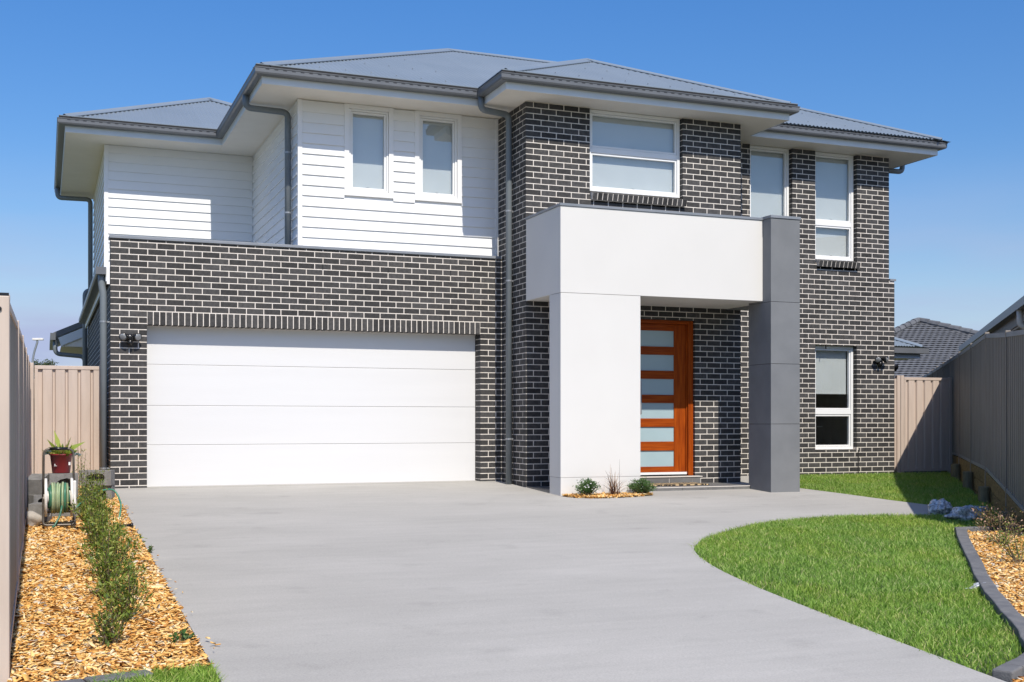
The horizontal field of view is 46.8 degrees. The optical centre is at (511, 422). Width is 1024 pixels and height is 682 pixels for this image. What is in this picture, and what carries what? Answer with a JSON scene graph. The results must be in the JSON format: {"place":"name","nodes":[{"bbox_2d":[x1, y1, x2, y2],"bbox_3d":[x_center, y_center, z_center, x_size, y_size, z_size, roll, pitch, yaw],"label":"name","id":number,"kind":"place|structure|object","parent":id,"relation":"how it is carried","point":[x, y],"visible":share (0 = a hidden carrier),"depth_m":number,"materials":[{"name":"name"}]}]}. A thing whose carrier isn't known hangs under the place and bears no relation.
{"place":"outdoors","nodes":[
{"label":"outdoors","id":0,"kind":"place"},
{"bbox_2d":[79,470,114,485],"bbox_3d":[-5.230,0.698,14.903,0.390,0.190,0.190,0,0,-5],"label":"concrete block","id":1,"kind":"object","parent":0,"point":[108,476],"depth_m":14.82,"materials":[{"name":"grey concrete"}]},
{"bbox_2d":[0,0,1023,365],"label":"sky","id":2,"kind":"structure","parent":0,"point":[952,71],"materials":[{"name":"blue"}]},
{"bbox_2d":[10,470,1019,675],"bbox_3d":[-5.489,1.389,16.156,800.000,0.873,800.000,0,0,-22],"label":"ground","id":3,"kind":"structure","parent":0,"point":[894,473],"depth_m":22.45,"materials":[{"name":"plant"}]},
{"bbox_2d":[0,292,30,681],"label":"boundary fence","id":4,"kind":"object","parent":3,"relation":"on","point":[15,417],"visible":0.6,"depth_m":7.29,"materials":[{"name":"metal"}]},
{"bbox_2d":[31,363,99,484],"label":"side gate","id":5,"kind":"structure","parent":4,"relation":"attached to","point":[65,403],"depth_m":16.42,"materials":[{"name":"metal"}]},
{"bbox_2d":[32,338,43,362],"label":"street lamp","id":6,"kind":"object","parent":3,"relation":"on","point":[35,347],"visible":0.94,"depth_m":61.95,"materials":[{"name":"silver metal"}]},
{"bbox_2d":[31,358,58,365],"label":"tree","id":7,"kind":"object","parent":3,"relation":"on","point":[50,363],"visible":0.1,"depth_m":149.46,"materials":[{"name":"green plant"}]},
{"bbox_2d":[51,670,152,681],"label":"garden kerb","id":8,"kind":"structure","parent":3,"relation":"on","point":[114,675],"depth_m":6.31,"materials":[{"name":"concrete"}]},
{"bbox_2d":[7,485,213,681],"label":"wood chip mulch","id":9,"kind":"object","parent":3,"relation":"on","point":[63,579],"visible":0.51,"depth_m":7.84,"materials":[{"name":"orange wood"}]},
{"bbox_2d":[25,511,41,526],"bbox_3d":[-4.985,1.020,12.322,0.193,0.197,0.200,0,0,-22],"label":"rock","id":10,"kind":"object","parent":9,"relation":"on","point":[32,518],"visible":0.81,"depth_m":12.26,"materials":[{"name":"beige stone"}]},
{"bbox_2d":[28,502,51,521],"bbox_3d":[-5.074,0.966,12.717,0.190,0.190,0.300,0,0,-12],"label":"concrete block","id":11,"kind":"object","parent":9,"relation":"on","point":[36,507],"depth_m":12.57,"materials":[{"name":"grey concrete"}]},
{"bbox_2d":[27,495,41,507],"bbox_3d":[-5.183,0.861,12.964,0.190,0.140,0.240,0,0,38],"label":"concrete block","id":12,"kind":"object","parent":11,"relation":"on","point":[33,499],"depth_m":12.85,"materials":[{"name":"grey concrete"}]},
{"bbox_2d":[27,474,48,494],"bbox_3d":[-5.222,0.689,13.012,0.190,0.241,0.278,0,0,0],"label":"concrete block","id":13,"kind":"object","parent":12,"relation":"on","point":[34,484],"depth_m":12.90,"materials":[{"name":"grey concrete"}]},
{"bbox_2d":[52,499,79,516],"bbox_3d":[-5.017,0.946,13.170,0.390,0.190,0.190,0,0,-22],"label":"concrete block","id":14,"kind":"object","parent":9,"relation":"on","point":[64,514],"depth_m":13.10,"materials":[{"name":"grey concrete"}]},
{"bbox_2d":[48,473,77,497],"bbox_3d":[-4.992,0.701,13.148,0.300,0.270,0.190,0,0,-26],"label":"concrete block","id":15,"kind":"object","parent":14,"relation":"on","point":[59,477],"depth_m":13.07,"materials":[{"name":"grey concrete"}]},
{"bbox_2d":[42,431,83,472],"bbox_3d":[-4.994,0.324,13.152,0.396,0.481,0.370,0,0,19],"label":"potted plant","id":16,"kind":"object","parent":15,"relation":"on","point":[61,460],"visible":0.92,"depth_m":13.06,"materials":[{"name":"green plant"}]},
{"bbox_2d":[75,449,90,505],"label":"hedge shrub","id":17,"kind":"object","parent":9,"relation":"on","point":[79,481],"visible":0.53,"depth_m":13.84,"materials":[{"name":"green plant"}]},
{"bbox_2d":[42,447,133,527],"bbox_3d":[-4.545,0.668,12.617,0.876,0.816,1.413,0,0,-22],"label":"hose reel cart","id":18,"kind":"object","parent":9,"relation":"on","point":[57,497],"visible":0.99,"depth_m":12.16,"materials":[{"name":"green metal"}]},
{"bbox_2d":[76,477,107,510],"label":"hedge shrub","id":19,"kind":"object","parent":9,"relation":"on","point":[96,488],"visible":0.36,"depth_m":12.85,"materials":[{"name":"green plant"}]},
{"bbox_2d":[67,479,117,526],"bbox_3d":[-4.268,0.845,12.035,0.434,0.560,0.459,0,0,-42],"label":"hedge shrub","id":20,"kind":"object","parent":9,"relation":"on","point":[84,506],"visible":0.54,"depth_m":12.02,"materials":[{"name":"green plant"}]},
{"bbox_2d":[76,497,115,543],"bbox_3d":[-3.946,0.931,11.170,0.459,0.472,0.324,0,0,42],"label":"hedge shrub","id":21,"kind":"object","parent":9,"relation":"on","point":[92,512],"visible":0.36,"depth_m":11.12,"materials":[{"name":"green plant"}]},
{"bbox_2d":[84,467,109,495],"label":"hedge shrub","id":22,"kind":"object","parent":9,"relation":"on","point":[96,478],"visible":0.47,"depth_m":14.57,"materials":[{"name":"green plant"}]},
{"bbox_2d":[83,485,114,499],"bbox_3d":[-5.226,0.891,14.948,0.360,0.190,0.190,0,0,-8],"label":"concrete block","id":23,"kind":"object","parent":9,"relation":"on","point":[109,492],"depth_m":14.88,"materials":[{"name":"grey concrete"}]},
{"bbox_2d":[80,507,127,554],"bbox_3d":[-3.550,0.966,10.283,0.408,0.490,0.474,0,0,-22],"label":"hedge shrub","id":24,"kind":"object","parent":9,"relation":"on","point":[102,519],"visible":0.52,"depth_m":10.28,"materials":[{"name":"green plant"}]},
{"bbox_2d":[85,594,134,648],"bbox_3d":[-2.441,1.200,7.166,0.296,0.323,0.283,0,0,-22],"label":"hedge shrub","id":25,"kind":"object","parent":9,"relation":"on","point":[107,633],"visible":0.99,"depth_m":7.13,"materials":[{"name":"green plant"}]},
{"bbox_2d":[77,516,147,574],"bbox_3d":[-3.195,1.003,9.434,0.484,0.501,0.516,0,0,44],"label":"hedge shrub","id":26,"kind":"object","parent":9,"relation":"on","point":[114,546],"visible":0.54,"depth_m":9.41,"materials":[{"name":"green plant"}]},
{"bbox_2d":[88,530,149,597],"bbox_3d":[-2.835,1.031,8.542,0.438,0.530,0.461,0,0,-22],"label":"hedge shrub","id":27,"kind":"object","parent":9,"relation":"on","point":[103,574],"visible":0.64,"depth_m":8.49,"materials":[{"name":"green plant"}]},
{"bbox_2d":[84,561,154,621],"bbox_3d":[-2.562,1.124,7.803,0.410,0.416,0.364,0,0,-45],"label":"hedge shrub","id":28,"kind":"object","parent":9,"relation":"on","point":[121,600],"visible":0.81,"depth_m":7.80,"materials":[{"name":"green plant"}]},
{"bbox_2d":[168,629,196,642],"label":"weed","id":29,"kind":"object","parent":9,"relation":"on","point":[186,636],"visible":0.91,"depth_m":7.24,"materials":[{"name":"green plant"}]},
{"bbox_2d":[49,48,948,495],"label":"two storey house","id":30,"kind":"structure","parent":3,"relation":"on","point":[449,264],"depth_m":17.75,"materials":[{"name":"brick"}]},
{"bbox_2d":[147,326,474,486],"bbox_3d":[-2.859,-0.227,17.472,4.920,2.320,0.068,0,0,-22],"label":"garage door","id":31,"kind":"structure","parent":30,"relation":"in","point":[226,406],"depth_m":17.37,"materials":[{"name":"white metal"}]},
{"bbox_2d":[349,109,387,192],"bbox_3d":[-2.160,-4.048,17.711,0.604,1.219,0.115,0,0,-22],"label":"window","id":32,"kind":"structure","parent":30,"relation":"in","point":[368,130],"depth_m":17.75,"materials":[{"name":"glass"}]},
{"bbox_2d":[420,116,456,197],"bbox_3d":[-1.149,-4.048,18.111,0.604,1.219,0.115,0,0,-22],"label":"window","id":33,"kind":"structure","parent":30,"relation":"in","point":[438,136],"depth_m":18.16,"materials":[{"name":"glass"}]},
{"bbox_2d":[590,109,679,197],"bbox_3d":[1.858,-4.105,18.157,1.575,1.232,0.115,0,0,-22],"label":"window","id":34,"kind":"structure","parent":30,"relation":"in","point":[632,154],"depth_m":18.19,"materials":[{"name":"glass"}]},
{"bbox_2d":[640,319,692,475],"bbox_3d":[2.236,-0.374,18.265,1.237,2.410,0.122,0,0,-22],"label":"front door","id":35,"kind":"structure","parent":30,"relation":"in","point":[666,346],"depth_m":18.35,"materials":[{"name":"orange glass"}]},
{"bbox_2d":[641,482,708,485],"bbox_3d":[2.297,0.933,17.747,1.250,0.020,0.470,0,0,-22],"label":"door mat","id":36,"kind":"object","parent":30,"relation":"on","point":[677,484],"depth_m":17.68,"materials":[{"name":"brown fabric"}]},
{"bbox_2d":[750,145,788,217],"bbox_3d":[4.374,-3.775,20.325,0.840,1.892,0.115,0,0,-22],"label":"window","id":37,"kind":"structure","parent":30,"relation":"in","point":[769,166],"depth_m":20.39,"materials":[{"name":"glass"}]},
{"bbox_2d":[815,152,852,260],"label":"window","id":38,"kind":"structure","parent":30,"relation":"in","point":[833,172],"depth_m":20.88,"materials":[{"name":"glass"}]},
{"bbox_2d":[815,346,852,449],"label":"window","id":39,"kind":"structure","parent":30,"relation":"in","point":[833,364],"depth_m":20.92,"materials":[{"name":"glass"}]},
{"bbox_2d":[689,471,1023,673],"bbox_3d":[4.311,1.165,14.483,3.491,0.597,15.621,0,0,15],"label":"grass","id":40,"kind":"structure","parent":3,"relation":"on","point":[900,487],"depth_m":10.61,"materials":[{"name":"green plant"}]},
{"bbox_2d":[894,317,977,378],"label":"tiled roof house","id":41,"kind":"structure","parent":3,"relation":"on","point":[942,342],"depth_m":47.52,"materials":[{"name":"grey tile"}]},
{"bbox_2d":[927,498,952,514],"bbox_3d":[5.402,1.059,14.848,0.344,0.215,0.338,0,0,22],"label":"rock","id":42,"kind":"object","parent":3,"relation":"on","point":[940,506],"visible":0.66,"depth_m":14.77,"materials":[{"name":"stone"}]},
{"bbox_2d":[944,505,983,521],"bbox_3d":[5.427,1.092,14.220,0.547,0.200,0.272,0,0,-22],"label":"rock","id":43,"kind":"object","parent":3,"relation":"on","point":[966,512],"visible":0.64,"depth_m":14.16,"materials":[{"name":"stone"}]},
{"bbox_2d":[941,454,1023,530],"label":"retaining wall","id":44,"kind":"structure","parent":3,"relation":"on","point":[991,491],"depth_m":16.40,"materials":[{"name":"brown wood"}]},
{"bbox_2d":[922,329,1023,511],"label":"boundary fence","id":45,"kind":"object","parent":44,"relation":"on","point":[985,371],"visible":0.67,"depth_m":16.26,"materials":[{"name":"grey metal"}]},
{"bbox_2d":[894,375,951,472],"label":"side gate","id":46,"kind":"structure","parent":45,"relation":"attached to","point":[922,423],"depth_m":21.60,"materials":[{"name":"metal"}]},
{"bbox_2d":[974,506,990,516],"bbox_3d":[5.839,1.108,14.781,0.371,0.137,0.233,0,0,-22],"label":"rock","id":47,"kind":"object","parent":3,"relation":"on","point":[978,508],"visible":0.2,"depth_m":14.73,"materials":[{"name":"stone"}]},
{"bbox_2d":[954,525,1023,681],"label":"garden kerb","id":48,"kind":"structure","parent":3,"relation":"on","point":[1008,671],"depth_m":8.86,"materials":[{"name":"concrete"}]},
{"bbox_2d":[969,582,998,589],"bbox_3d":[3.812,1.329,9.617,0.352,0.060,0.111,0,0,-22],"label":"plastic bag","id":49,"kind":"object","parent":48,"relation":"on","point":[975,585],"visible":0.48,"depth_m":9.58,"materials":[{"name":"white plastic"}]},
{"bbox_2d":[959,296,1023,351],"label":"neighbour house","id":50,"kind":"structure","parent":3,"relation":"on","point":[1011,317],"depth_m":20.31,"materials":[{"name":"metal"}]},
{"bbox_2d":[115,476,1005,681],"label":"driveway","id":51,"kind":"structure","parent":0,"point":[499,581],"depth_m":9.13,"materials":[{"name":"concrete"}]},
{"bbox_2d":[124,505,220,648],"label":"wood chip mulch","id":52,"kind":"object","parent":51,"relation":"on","point":[214,643],"visible":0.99,"depth_m":7.62,"materials":[{"name":"brown wood"}]},
{"bbox_2d":[562,491,652,498],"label":"wood chip mulch","id":53,"kind":"object","parent":51,"relation":"on","point":[608,495],"visible":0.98,"depth_m":16.14,"materials":[{"name":"brown wood"}]},
{"bbox_2d":[572,478,600,495],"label":"flowering plant","id":54,"kind":"object","parent":53,"relation":"on","point":[587,486],"visible":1,"depth_m":16.06,"materials":[{"name":"green plant"}]},
{"bbox_2d":[600,460,630,494],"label":"dry grass tuft","id":55,"kind":"object","parent":53,"relation":"on","point":[612,486],"visible":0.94,"depth_m":16.25,"materials":[{"name":"plant"}]},
{"bbox_2d":[625,476,657,492],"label":"flowering plant","id":56,"kind":"object","parent":53,"relation":"on","point":[639,487],"visible":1,"depth_m":16.43,"materials":[{"name":"green plant"}]},
{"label":"lawn","id":57,"kind":"structure","parent":0,"visible":0},
{"bbox_2d":[88,659,229,681],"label":"grass","id":58,"kind":"structure","parent":57,"relation":"on","point":[202,673],"depth_m":6.39,"materials":[{"name":"green plant"}]},
{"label":"garden bed","id":59,"kind":"structure","parent":0,"visible":0},
{"bbox_2d":[967,529,1023,681],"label":"wood chip mulch","id":60,"kind":"object","parent":59,"relation":"on","point":[998,566],"visible":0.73,"depth_m":10.72,"materials":[{"name":"orange wood"}]},
{"bbox_2d":[971,502,1023,530],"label":"shrub","id":61,"kind":"object","parent":60,"relation":"on","point":[1010,513],"visible":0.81,"depth_m":13.22,"materials":[{"name":"brown plant"}]},
{"bbox_2d":[973,508,1023,544],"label":"shrub","id":62,"kind":"object","parent":60,"relation":"on","point":[999,535],"visible":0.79,"depth_m":12.21,"materials":[{"name":"brown plant"}]},
{"bbox_2d":[987,515,1023,563],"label":"shrub","id":63,"kind":"object","parent":60,"relation":"on","point":[1008,547],"visible":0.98,"depth_m":10.95,"materials":[{"name":"green plant"}]}
]}

